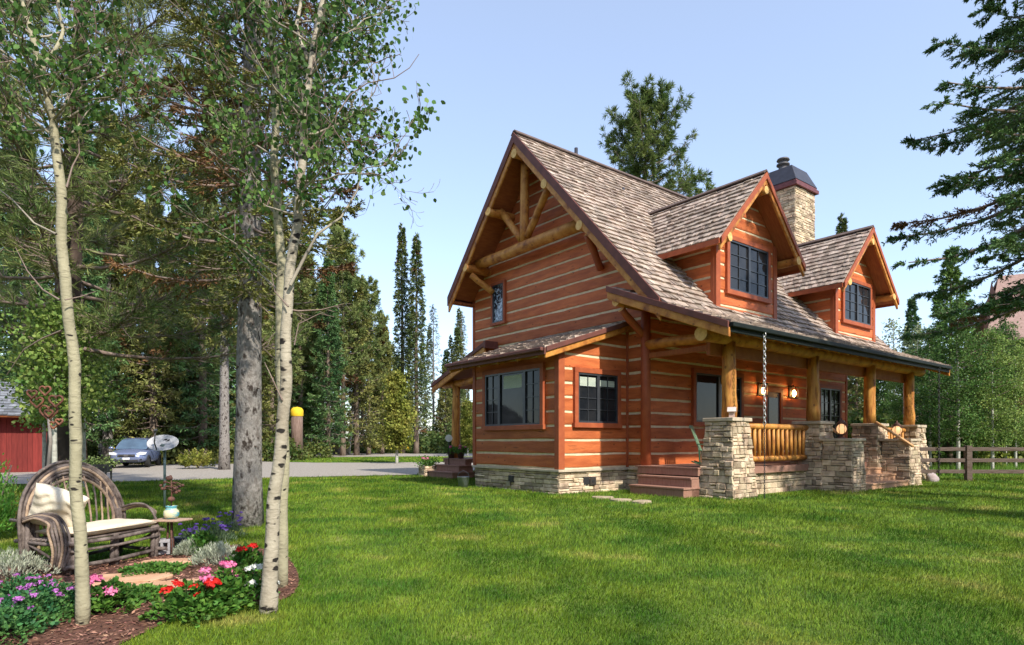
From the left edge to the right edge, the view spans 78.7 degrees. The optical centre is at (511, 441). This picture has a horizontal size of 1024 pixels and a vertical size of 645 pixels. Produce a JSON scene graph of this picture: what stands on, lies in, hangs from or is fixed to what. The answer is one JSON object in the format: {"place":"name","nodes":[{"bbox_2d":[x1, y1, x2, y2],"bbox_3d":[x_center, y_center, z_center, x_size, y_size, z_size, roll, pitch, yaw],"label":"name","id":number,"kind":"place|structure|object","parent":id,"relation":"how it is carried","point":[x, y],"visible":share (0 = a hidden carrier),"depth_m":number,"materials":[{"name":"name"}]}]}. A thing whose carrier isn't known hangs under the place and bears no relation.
{"place":"outdoors","nodes":[
{"label":"outdoors","id":0,"kind":"place"},
{"bbox_2d":[0,382,86,472],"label":"red shed","id":1,"kind":"structure","parent":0,"point":[21,450],"depth_m":29.92,"materials":[{"name":"red wood"}]},
{"bbox_2d":[2,453,472,485],"bbox_3d":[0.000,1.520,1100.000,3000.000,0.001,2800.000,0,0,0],"label":"ground","id":2,"kind":"structure","parent":0,"point":[304,477],"depth_m":44.40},
{"bbox_2d":[0,133,48,381],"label":"spruce tree","id":3,"kind":"object","parent":2,"relation":"on","point":[3,218],"visible":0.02,"depth_m":43.41,"materials":[{"name":"green plant"}]},
{"bbox_2d":[0,134,52,381],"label":"spruce tree","id":4,"kind":"object","parent":2,"relation":"on","point":[3,341],"visible":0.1,"depth_m":38.35,"materials":[{"name":"green plant"}]},
{"bbox_2d":[37,110,133,458],"bbox_3d":[-26.143,-9.512,37.985,5.331,22.325,5.697,0,0,-5],"label":"spruce tree","id":5,"kind":"object","parent":2,"relation":"on","point":[101,425],"visible":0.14,"depth_m":37.90,"materials":[{"name":"green plant"}]},
{"bbox_2d":[85,110,149,463],"bbox_3d":[-26.022,-9.911,40.156,5.137,23.110,5.422,0,0,13],"label":"spruce tree","id":6,"kind":"object","parent":2,"relation":"on","point":[106,436],"visible":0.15,"depth_m":39.78,"materials":[{"name":"green plant"}]},
{"bbox_2d":[87,173,166,444],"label":"spruce tree","id":7,"kind":"object","parent":2,"relation":"on","point":[116,433],"visible":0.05,"depth_m":42.40,"materials":[{"name":"green plant"}]},
{"bbox_2d":[99,182,198,461],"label":"spruce tree","id":8,"kind":"object","parent":2,"relation":"on","point":[135,423],"visible":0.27,"depth_m":40.17,"materials":[{"name":"green plant"}]},
{"bbox_2d":[131,194,229,462],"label":"spruce tree","id":9,"kind":"object","parent":2,"relation":"on","point":[161,392],"visible":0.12,"depth_m":42.25,"materials":[{"name":"green plant"}]},
{"bbox_2d":[149,142,235,452],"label":"spruce tree","id":10,"kind":"object","parent":2,"relation":"on","point":[202,390],"visible":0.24,"depth_m":41.13,"materials":[{"name":"green plant"}]},
{"bbox_2d":[87,419,338,464],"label":"undergrowth","id":11,"kind":"object","parent":2,"relation":"on","point":[174,452],"visible":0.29,"depth_m":43.65,"materials":[{"name":"green plant"}]},
{"bbox_2d":[169,44,270,469],"bbox_3d":[-15.220,-9.911,32.918,4.371,23.110,4.614,0,0,5],"label":"spruce tree","id":12,"kind":"object","parent":2,"relation":"on","point":[224,452],"visible":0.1,"depth_m":32.58,"materials":[{"name":"green plant"}]},
{"bbox_2d":[229,280,290,451],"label":"spruce tree","id":13,"kind":"object","parent":2,"relation":"on","point":[267,387],"visible":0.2,"depth_m":51.90,"materials":[{"name":"green plant"}]},
{"bbox_2d":[234,241,306,457],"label":"pine tree","id":14,"kind":"object","parent":2,"relation":"on","point":[294,360],"visible":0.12,"depth_m":55.84,"materials":[{"name":"green plant"}]},
{"bbox_2d":[87,414,472,453],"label":"undergrowth","id":15,"kind":"object","parent":2,"relation":"on","point":[429,441],"visible":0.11,"depth_m":76.53,"materials":[{"name":"green plant"}]},
{"bbox_2d":[262,219,308,443],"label":"spruce tree","id":16,"kind":"object","parent":2,"relation":"on","point":[304,405],"visible":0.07,"depth_m":59.87,"materials":[{"name":"green plant"}]},
{"bbox_2d":[265,274,333,447],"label":"spruce tree","id":17,"kind":"object","parent":2,"relation":"on","point":[313,440],"visible":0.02,"depth_m":66.05,"materials":[{"name":"green plant"}]},
{"bbox_2d":[286,238,334,407],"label":"pine tree","id":18,"kind":"object","parent":2,"relation":"on","point":[305,287],"visible":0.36,"depth_m":61.44,"materials":[{"name":"green plant"}]},
{"bbox_2d":[302,381,325,440],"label":"broadleaf tree","id":19,"kind":"object","parent":2,"relation":"on","point":[311,413],"visible":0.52,"depth_m":63.58,"materials":[{"name":"green plant"}]},
{"bbox_2d":[304,254,352,455],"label":"spruce tree","id":20,"kind":"object","parent":2,"relation":"on","point":[328,394],"visible":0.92,"depth_m":57.68,"materials":[{"name":"green plant"}]},
{"bbox_2d":[314,208,360,454],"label":"spruce tree","id":21,"kind":"object","parent":2,"relation":"on","point":[333,215],"visible":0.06,"depth_m":69.64,"materials":[{"name":"green plant"}]},
{"bbox_2d":[307,225,375,455],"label":"pine tree","id":22,"kind":"object","parent":2,"relation":"on","point":[350,283],"visible":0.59,"depth_m":63.39,"materials":[{"name":"green plant"}]},
{"bbox_2d":[323,275,384,454],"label":"spruce tree","id":23,"kind":"object","parent":2,"relation":"on","point":[368,438],"visible":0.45,"depth_m":65.68,"materials":[{"name":"green plant"}]},
{"bbox_2d":[348,275,394,453],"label":"pine tree","id":24,"kind":"object","parent":2,"relation":"on","point":[374,296],"visible":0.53,"depth_m":69.61,"materials":[{"name":"green plant"}]},
{"bbox_2d":[359,315,394,453],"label":"spruce tree","id":25,"kind":"object","parent":2,"relation":"on","point":[387,360],"visible":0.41,"depth_m":71.56,"materials":[{"name":"green plant"}]},
{"bbox_2d":[372,367,420,462],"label":"broadleaf tree","id":26,"kind":"object","parent":2,"relation":"on","point":[399,414],"visible":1,"depth_m":41.57,"materials":[{"name":"green plant"}]},
{"bbox_2d":[391,223,413,452],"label":"spruce tree","id":27,"kind":"object","parent":2,"relation":"on","point":[399,295],"visible":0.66,"depth_m":75.66,"materials":[{"name":"green plant"}]},
{"bbox_2d":[401,232,433,453],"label":"spruce tree","id":28,"kind":"object","parent":2,"relation":"on","point":[419,284],"visible":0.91,"depth_m":73.69,"materials":[{"name":"green plant"}]},
{"bbox_2d":[1,255,852,447],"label":"woods","id":29,"kind":"object","parent":2,"relation":"on","point":[458,347],"visible":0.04,"depth_m":89.33,"materials":[{"name":"green plant"}]},
{"bbox_2d":[422,304,442,429],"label":"pine tree","id":30,"kind":"object","parent":2,"relation":"on","point":[436,353],"visible":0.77,"depth_m":95.86,"materials":[{"name":"green plant"}]},
{"bbox_2d":[433,366,452,439],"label":"spruce tree","id":31,"kind":"object","parent":2,"relation":"on","point":[445,407],"visible":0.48,"depth_m":79.72,"materials":[{"name":"green plant"}]},
{"bbox_2d":[460,397,472,455],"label":"broadleaf tree","id":32,"kind":"object","parent":2,"relation":"on","point":[466,419],"visible":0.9,"depth_m":61.54,"materials":[{"name":"green plant"}]},
{"bbox_2d":[598,69,715,196],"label":"pine tree","id":33,"kind":"object","parent":2,"relation":"on","point":[638,153],"visible":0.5,"depth_m":48.30,"materials":[{"name":"green plant"}]},
{"bbox_2d":[427,129,952,499],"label":"log house","id":34,"kind":"structure","parent":2,"relation":"on","point":[623,322],"depth_m":19.82,"materials":[{"name":"wood"}]},
{"bbox_2d":[490,279,506,326],"bbox_3d":[-0.519,-5.380,24.412,0.175,1.680,0.960,0,0,-38],"label":"window","id":35,"kind":"structure","parent":34,"relation":"in","point":[498,298],"depth_m":24.37,"materials":[{"name":"clear glass"}]},
{"bbox_2d":[481,362,546,430],"bbox_3d":[0.008,-1.300,19.112,0.175,1.920,3.070,0,0,-38],"label":"window","id":36,"kind":"structure","parent":34,"relation":"in","point":[513,398],"depth_m":18.98,"materials":[{"name":"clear glass"}]},
{"bbox_2d":[572,367,621,427],"bbox_3d":[2.512,-1.250,18.384,1.980,1.720,0.175,0,0,-38],"label":"window","id":37,"kind":"structure","parent":34,"relation":"in","point":[596,397],"depth_m":18.31,"materials":[{"name":"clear glass"}]},
{"bbox_2d":[691,368,743,425],"bbox_3d":[6.887,-1.410,20.854,2.920,1.860,0.175,0,0,-38],"label":"window","id":38,"kind":"structure","parent":34,"relation":"in","point":[706,384],"depth_m":20.51,"materials":[{"name":"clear glass"}]},
{"bbox_2d":[724,235,771,304],"bbox_3d":[7.422,-5.360,19.621,2.510,1.800,0.175,0,0,-38],"label":"window","id":39,"kind":"structure","parent":34,"relation":"in","point":[747,264],"depth_m":19.56,"materials":[{"name":"clear glass"}]},
{"bbox_2d":[763,332,765,498],"bbox_3d":[6.452,-0.634,15.961,0.071,4.311,0.071,0,0,7],"label":"rain chain","id":40,"kind":"object","parent":34,"relation":"hanging from","point":[764,391],"visible":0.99,"depth_m":15.95,"materials":[{"name":"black metal"}]},
{"bbox_2d":[764,387,782,455],"bbox_3d":[9.602,-0.625,22.999,1.220,2.670,0.125,0,0,-38],"label":"door","id":41,"kind":"structure","parent":34,"relation":"in","point":[774,400],"depth_m":23.02,"materials":[{"name":"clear glass"}]},
{"bbox_2d":[819,384,841,437],"bbox_3d":[13.026,-0.775,25.634,2.040,3.030,0.175,0,0,-38],"label":"window","id":42,"kind":"structure","parent":34,"relation":"in","point":[830,399],"depth_m":25.74,"materials":[{"name":"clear glass"}]},
{"bbox_2d":[840,278,872,329],"bbox_3d":[13.383,-5.350,24.263,2.560,1.780,0.175,0,0,-38],"label":"window","id":43,"kind":"structure","parent":34,"relation":"in","point":[856,300],"depth_m":24.21,"materials":[{"name":"clear glass"}]},
{"bbox_2d":[835,213,852,410],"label":"spruce tree","id":44,"kind":"object","parent":2,"relation":"on","point":[841,227],"visible":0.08,"depth_m":71.77,"materials":[{"name":"green plant"}]},
{"bbox_2d":[848,375,878,426],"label":"spruce tree","id":45,"kind":"object","parent":2,"relation":"on","point":[854,385],"visible":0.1,"depth_m":43.66,"materials":[{"name":"green plant"}]},
{"bbox_2d":[879,318,917,401],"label":"aspen tree","id":46,"kind":"object","parent":2,"relation":"on","point":[893,330],"visible":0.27,"depth_m":45.95,"materials":[{"name":"green plant"}]},
{"bbox_2d":[899,296,923,385],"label":"spruce tree","id":47,"kind":"object","parent":2,"relation":"on","point":[912,320],"visible":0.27,"depth_m":59.76,"materials":[{"name":"green plant"}]},
{"bbox_2d":[848,392,1023,468],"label":"undergrowth","id":48,"kind":"object","parent":2,"relation":"on","point":[1008,454],"visible":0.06,"depth_m":33.60,"materials":[{"name":"green plant"}]},
{"bbox_2d":[915,274,1023,444],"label":"neighbour house","id":49,"kind":"structure","parent":2,"relation":"on","point":[998,286],"depth_m":46.11,"materials":[{"name":"pink"}]},
{"bbox_2d":[1,453,474,483],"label":"driveway","id":50,"kind":"structure","parent":0,"point":[134,472],"depth_m":31.71,"materials":[{"name":"grey asphalt"}]},
{"bbox_2d":[109,437,160,467],"bbox_3d":[-21.984,0.613,36.553,2.361,1.755,4.700,0,0,-19],"label":"parked car","id":51,"kind":"object","parent":50,"relation":"on","point":[132,450],"visible":0.84,"depth_m":35.33,"materials":[{"name":"blue paint"}]},
{"bbox_2d":[176,448,218,467],"bbox_3d":[-17.110,0.924,34.003,2.013,1.168,2.010,0,0,0],"label":"shrub","id":52,"kind":"object","parent":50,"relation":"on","point":[194,458],"visible":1,"depth_m":33.71,"materials":[{"name":"yellow plant"}]},
{"bbox_2d":[296,456,441,462],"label":"verge","id":53,"kind":"structure","parent":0,"point":[354,458],"depth_m":45.59,"materials":[{"name":"plant"}]},
{"bbox_2d":[290,407,302,458],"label":"yellow topped post","id":54,"kind":"object","parent":53,"relation":"on","point":[296,414],"visible":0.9,"depth_m":49.63,"materials":[{"name":"brown wood"}]},
{"bbox_2d":[270,456,469,462],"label":"grass island","id":55,"kind":"structure","parent":0,"point":[380,459],"depth_m":49.54,"materials":[{"name":"green plant"}]},
{"bbox_2d":[0,468,1023,644],"bbox_3d":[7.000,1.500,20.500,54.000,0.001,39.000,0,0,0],"label":"lawn","id":56,"kind":"structure","parent":0,"point":[607,608],"depth_m":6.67,"materials":[{"name":"plant"}]},
{"bbox_2d":[0,453,21,531],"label":"shrub","id":57,"kind":"object","parent":56,"relation":"on","point":[7,510],"visible":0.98,"depth_m":9.34,"materials":[{"name":"green plant"}]},
{"bbox_2d":[0,333,84,467],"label":"aspen tree","id":58,"kind":"object","parent":56,"relation":"on","point":[43,426],"visible":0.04,"depth_m":17.82,"materials":[{"name":"green plant"}]},
{"bbox_2d":[26,386,63,465],"bbox_3d":[-7.134,0.324,9.578,0.536,2.355,0.111,0,0,-6],"label":"heart ornament","id":59,"kind":"object","parent":56,"relation":"on","point":[47,417],"visible":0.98,"depth_m":9.58,"materials":[{"name":"red metal"}]},
{"bbox_2d":[0,285,117,487],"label":"aspen tree","id":60,"kind":"object","parent":56,"relation":"on","point":[56,358],"visible":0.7,"depth_m":12.72,"materials":[{"name":"green plant"}]},
{"bbox_2d":[3,302,126,421],"bbox_3d":[-11.411,-1.013,15.999,2.551,5.340,2.568,0,0,43],"label":"aspen tree","id":61,"kind":"object","parent":56,"relation":"on","point":[92,382],"visible":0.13,"depth_m":16.08,"materials":[{"name":"green plant"}]},
{"bbox_2d":[82,453,125,507],"bbox_3d":[-9.342,0.880,13.956,1.246,1.240,0.852,0,0,-34],"label":"planter stand","id":62,"kind":"object","parent":56,"relation":"on","point":[104,466],"visible":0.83,"depth_m":13.95,"materials":[{"name":"green plant"}]},
{"bbox_2d":[81,334,138,486],"bbox_3d":[-13.031,-1.132,18.998,2.672,5.595,2.690,0,0,20],"label":"aspen tree","id":63,"kind":"object","parent":56,"relation":"on","point":[84,425],"visible":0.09,"depth_m":19.20,"materials":[{"name":"green plant"}]},
{"bbox_2d":[0,544,299,644],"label":"bark mulch","id":64,"kind":"object","parent":56,"relation":"on","point":[118,612],"visible":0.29,"depth_m":5.35,"materials":[{"name":"brown wood"}]},
{"bbox_2d":[0,599,60,644],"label":"verbena","id":65,"kind":"object","parent":64,"relation":"on","point":[20,616],"visible":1,"depth_m":4.72,"materials":[{"name":"green plant"}]},
{"bbox_2d":[0,547,60,580],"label":"silver mound","id":66,"kind":"object","parent":64,"relation":"on","point":[17,561],"visible":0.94,"depth_m":6.75,"materials":[{"name":"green plant"}]},
{"bbox_2d":[0,572,69,598],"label":"verbena","id":67,"kind":"object","parent":64,"relation":"on","point":[35,579],"visible":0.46,"depth_m":5.76,"materials":[{"name":"purple plant"}]},
{"bbox_2d":[0,588,74,632],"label":"verbena","id":68,"kind":"object","parent":64,"relation":"on","point":[18,599],"visible":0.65,"depth_m":5.05,"materials":[{"name":"green plant"}]},
{"bbox_2d":[19,578,102,620],"bbox_3d":[-3.960,1.347,5.371,0.712,0.314,0.724,0,0,30],"label":"verbena","id":69,"kind":"object","parent":64,"relation":"on","point":[68,591],"visible":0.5,"depth_m":5.34,"materials":[{"name":"green plant"}]},
{"bbox_2d":[9,460,167,575],"bbox_3d":[-5.086,0.870,7.597,0.982,1.269,1.455,0,0,16],"label":"bentwood loveseat","id":70,"kind":"object","parent":64,"relation":"on","point":[29,538],"visible":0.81,"depth_m":7.41,"materials":[{"name":"wood"}]},
{"bbox_2d":[35,518,156,535],"bbox_3d":[-5.010,1.045,7.606,0.620,0.125,1.140,0,0,16],"label":"seat cushion","id":71,"kind":"object","parent":70,"relation":"on","point":[98,527],"visible":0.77,"depth_m":7.53,"materials":[{"name":"fabric"}]},
{"bbox_2d":[28,483,88,527],"bbox_3d":[-5.233,0.781,7.191,0.540,0.540,0.270,23,21,-22],"label":"throw pillow","id":72,"kind":"object","parent":71,"relation":"on","point":[47,498],"visible":0.57,"depth_m":7.05,"materials":[{"name":"beige fabric"}]},
{"bbox_2d":[0,0,179,624],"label":"aspen tree","id":73,"kind":"object","parent":64,"relation":"on","point":[37,75],"visible":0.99,"depth_m":5.17,"materials":[{"name":"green plant"}]},
{"bbox_2d":[67,574,153,616],"bbox_3d":[-3.579,1.330,5.508,0.667,0.350,0.686,0,0,0],"label":"geranium","id":74,"kind":"object","parent":64,"relation":"on","point":[103,593],"visible":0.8,"depth_m":5.45,"materials":[{"name":"green plant"}]},
{"bbox_2d":[94,571,172,583],"bbox_3d":[-4.147,1.488,6.707,0.912,0.060,0.491,0,0,-14],"label":"flagstone","id":75,"kind":"object","parent":64,"relation":"on","point":[148,577],"visible":0.42,"depth_m":6.68,"materials":[{"name":"stone"}]},
{"bbox_2d":[99,581,167,602],"bbox_3d":[-3.558,1.435,5.952,0.659,0.142,0.701,0,0,-31],"label":"leafy perennial","id":76,"kind":"object","parent":64,"relation":"on","point":[147,587],"visible":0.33,"depth_m":5.97,"materials":[{"name":"green plant"}]},
{"bbox_2d":[117,559,191,576],"bbox_3d":[-4.080,1.432,7.127,0.765,0.148,0.769,0,0,-22],"label":"leafy perennial","id":77,"kind":"object","parent":64,"relation":"on","point":[151,566],"visible":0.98,"depth_m":7.03,"materials":[{"name":"green plant"}]},
{"bbox_2d":[153,518,192,553],"bbox_3d":[-4.442,1.243,8.140,0.422,0.457,0.270,0,0,8],"label":"side table","id":78,"kind":"object","parent":64,"relation":"on","point":[172,545],"visible":0.91,"depth_m":8.12,"materials":[{"name":"brown wood"}]},
{"bbox_2d":[163,505,178,518],"bbox_3d":[-4.452,0.928,8.164,0.190,0.170,0.188,0,0,0],"label":"ceramic pot","id":79,"kind":"object","parent":78,"relation":"on","point":[170,512],"visible":1,"depth_m":8.10,"materials":[{"name":"white ceramic"}]},
{"bbox_2d":[159,475,183,505],"bbox_3d":[-4.444,0.644,8.179,0.352,0.399,0.165,0,0,0],"label":"iron ornament","id":80,"kind":"object","parent":79,"relation":"in","point":[176,490],"visible":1,"depth_m":8.15,"materials":[{"name":"brown metal"}]},
{"bbox_2d":[171,539,202,555],"bbox_3d":[-4.202,1.380,8.168,0.490,0.248,0.463,0,0,-42],"label":"silver mound","id":81,"kind":"object","parent":64,"relation":"on","point":[183,547],"visible":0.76,"depth_m":8.05,"materials":[{"name":"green plant"}]},
{"bbox_2d":[138,574,256,627],"bbox_3d":[-2.710,1.322,5.378,0.797,0.365,0.847,0,0,29],"label":"geranium","id":82,"kind":"object","parent":64,"relation":"on","point":[214,593],"visible":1,"depth_m":5.24,"materials":[{"name":"green plant"}]},
{"bbox_2d":[179,529,226,554],"bbox_3d":[-4.102,1.333,8.276,0.576,0.342,0.569,0,0,0],"label":"leafy perennial","id":83,"kind":"object","parent":64,"relation":"on","point":[202,538],"visible":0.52,"depth_m":8.22,"materials":[{"name":"green plant"}]},
{"bbox_2d":[188,537,245,565],"bbox_3d":[-3.523,1.338,7.611,0.744,0.333,0.753,0,0,-33],"label":"silver mound","id":84,"kind":"object","parent":64,"relation":"on","point":[214,551],"visible":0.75,"depth_m":7.50,"materials":[{"name":"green plant"}]},
{"bbox_2d":[214,541,263,575],"bbox_3d":[-2.961,1.307,6.911,0.584,0.393,0.552,0,0,0],"label":"geranium","id":85,"kind":"object","parent":64,"relation":"on","point":[241,559],"visible":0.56,"depth_m":6.86,"materials":[{"name":"green plant"}]},
{"bbox_2d":[198,560,280,611],"bbox_3d":[-2.503,1.293,5.738,0.789,0.429,0.801,0,0,0],"label":"geranium","id":86,"kind":"object","parent":64,"relation":"on","point":[240,583],"visible":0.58,"depth_m":5.69,"materials":[{"name":"green plant"}]},
{"bbox_2d":[114,0,417,587],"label":"aspen tree","id":87,"kind":"object","parent":64,"relation":"on","point":[230,124],"visible":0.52,"depth_m":6.45,"materials":[{"name":"green plant"}]},
{"bbox_2d":[214,0,445,613],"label":"aspen tree","id":88,"kind":"object","parent":64,"relation":"on","point":[269,594],"visible":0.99,"depth_m":5.55,"materials":[{"name":"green plant"}]},
{"bbox_2d":[0,0,313,488],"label":"pine tree","id":89,"kind":"object","parent":56,"relation":"on","point":[79,205],"visible":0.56,"depth_m":13.84,"materials":[{"name":"green plant"}]},
{"bbox_2d":[147,429,178,507],"bbox_3d":[-7.692,0.619,13.756,0.563,1.763,0.535,0,0,42],"label":"birdbath","id":90,"kind":"object","parent":56,"relation":"on","point":[163,443],"visible":0.98,"depth_m":13.79,"materials":[{"name":"white metal"}]},
{"bbox_2d":[202,517,237,542],"bbox_3d":[-4.317,1.298,9.046,0.541,0.411,0.576,0,0,30],"label":"purple sage","id":91,"kind":"object","parent":56,"relation":"on","point":[222,526],"visible":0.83,"depth_m":9.00,"materials":[{"name":"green plant"}]},
{"bbox_2d":[211,511,247,538],"bbox_3d":[-4.295,1.288,9.502,0.553,0.431,0.575,0,0,0],"label":"purple sage","id":92,"kind":"object","parent":56,"relation":"on","point":[234,526],"visible":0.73,"depth_m":9.51,"materials":[{"name":"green plant"}]},
{"bbox_2d":[92,0,385,527],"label":"spruce tree","id":93,"kind":"object","parent":56,"relation":"on","point":[247,486],"visible":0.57,"depth_m":10.82,"materials":[{"name":"green plant"}]},
{"bbox_2d":[413,455,442,476],"bbox_3d":[-3.551,1.026,26.625,1.562,0.949,0.973,0,0,-38],"label":"stone planter","id":94,"kind":"object","parent":56,"relation":"on","point":[426,466],"visible":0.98,"depth_m":26.45,"materials":[{"name":"beige stone"}]},
{"bbox_2d":[858,378,900,422],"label":"broadleaf tree","id":95,"kind":"object","parent":56,"relation":"on","point":[879,393],"visible":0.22,"depth_m":37.77,"materials":[{"name":"green plant"}]},
{"bbox_2d":[880,377,922,427],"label":"aspen tree","id":96,"kind":"object","parent":56,"relation":"on","point":[897,408],"visible":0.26,"depth_m":35.00,"materials":[{"name":"green plant"}]},
{"bbox_2d":[895,325,965,467],"bbox_3d":[20.808,-2.030,31.000,3.352,7.313,3.015,0,0,15],"label":"aspen tree","id":97,"kind":"object","parent":56,"relation":"on","point":[933,416],"visible":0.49,"depth_m":30.89,"materials":[{"name":"green plant"}]},
{"bbox_2d":[881,0,1023,341],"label":"spruce tree","id":98,"kind":"object","parent":56,"relation":"on","point":[1002,131],"visible":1,"depth_m":15.58,"materials":[{"name":"green plant"}]},
{"bbox_2d":[915,245,990,466],"bbox_3d":[23.277,-4.382,32.889,3.327,12.065,3.505,0,0,-22],"label":"spruce tree","id":99,"kind":"object","parent":56,"relation":"on","point":[948,274],"visible":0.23,"depth_m":32.81,"materials":[{"name":"green plant"}]},
{"bbox_2d":[915,295,1021,473],"bbox_3d":[20.068,-2.409,27.997,3.711,8.097,3.338,0,0,16],"label":"aspen tree","id":100,"kind":"object","parent":56,"relation":"on","point":[959,408],"visible":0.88,"depth_m":27.81,"materials":[{"name":"green plant"}]},
{"bbox_2d":[919,446,1023,480],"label":"rail fence","id":101,"kind":"object","parent":56,"relation":"on","point":[967,460],"visible":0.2,"depth_m":23.35,"materials":[{"name":"brown wood"}]},
{"bbox_2d":[929,462,1023,476],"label":"tall grass","id":102,"kind":"structure","parent":56,"relation":"on","point":[1010,466],"depth_m":28.77,"materials":[{"name":"plant"}]},
{"bbox_2d":[951,326,1023,469],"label":"aspen tree","id":103,"kind":"object","parent":56,"relation":"on","point":[994,340],"visible":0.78,"depth_m":28.27,"materials":[{"name":"green plant"}]},
{"bbox_2d":[978,318,1023,463],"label":"aspen tree","id":104,"kind":"object","parent":56,"relation":"on","point":[1001,328],"visible":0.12,"depth_m":33.80,"materials":[{"name":"green plant"}]},
{"bbox_2d":[989,336,1023,467],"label":"aspen tree","id":105,"kind":"object","parent":56,"relation":"on","point":[1016,348],"visible":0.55,"depth_m":30.75,"materials":[{"name":"green plant"}]},
{"bbox_2d":[0,0,1023,437],"label":"sky","id":106,"kind":"structure","parent":0,"point":[834,88],"materials":[{"name":"blue"}]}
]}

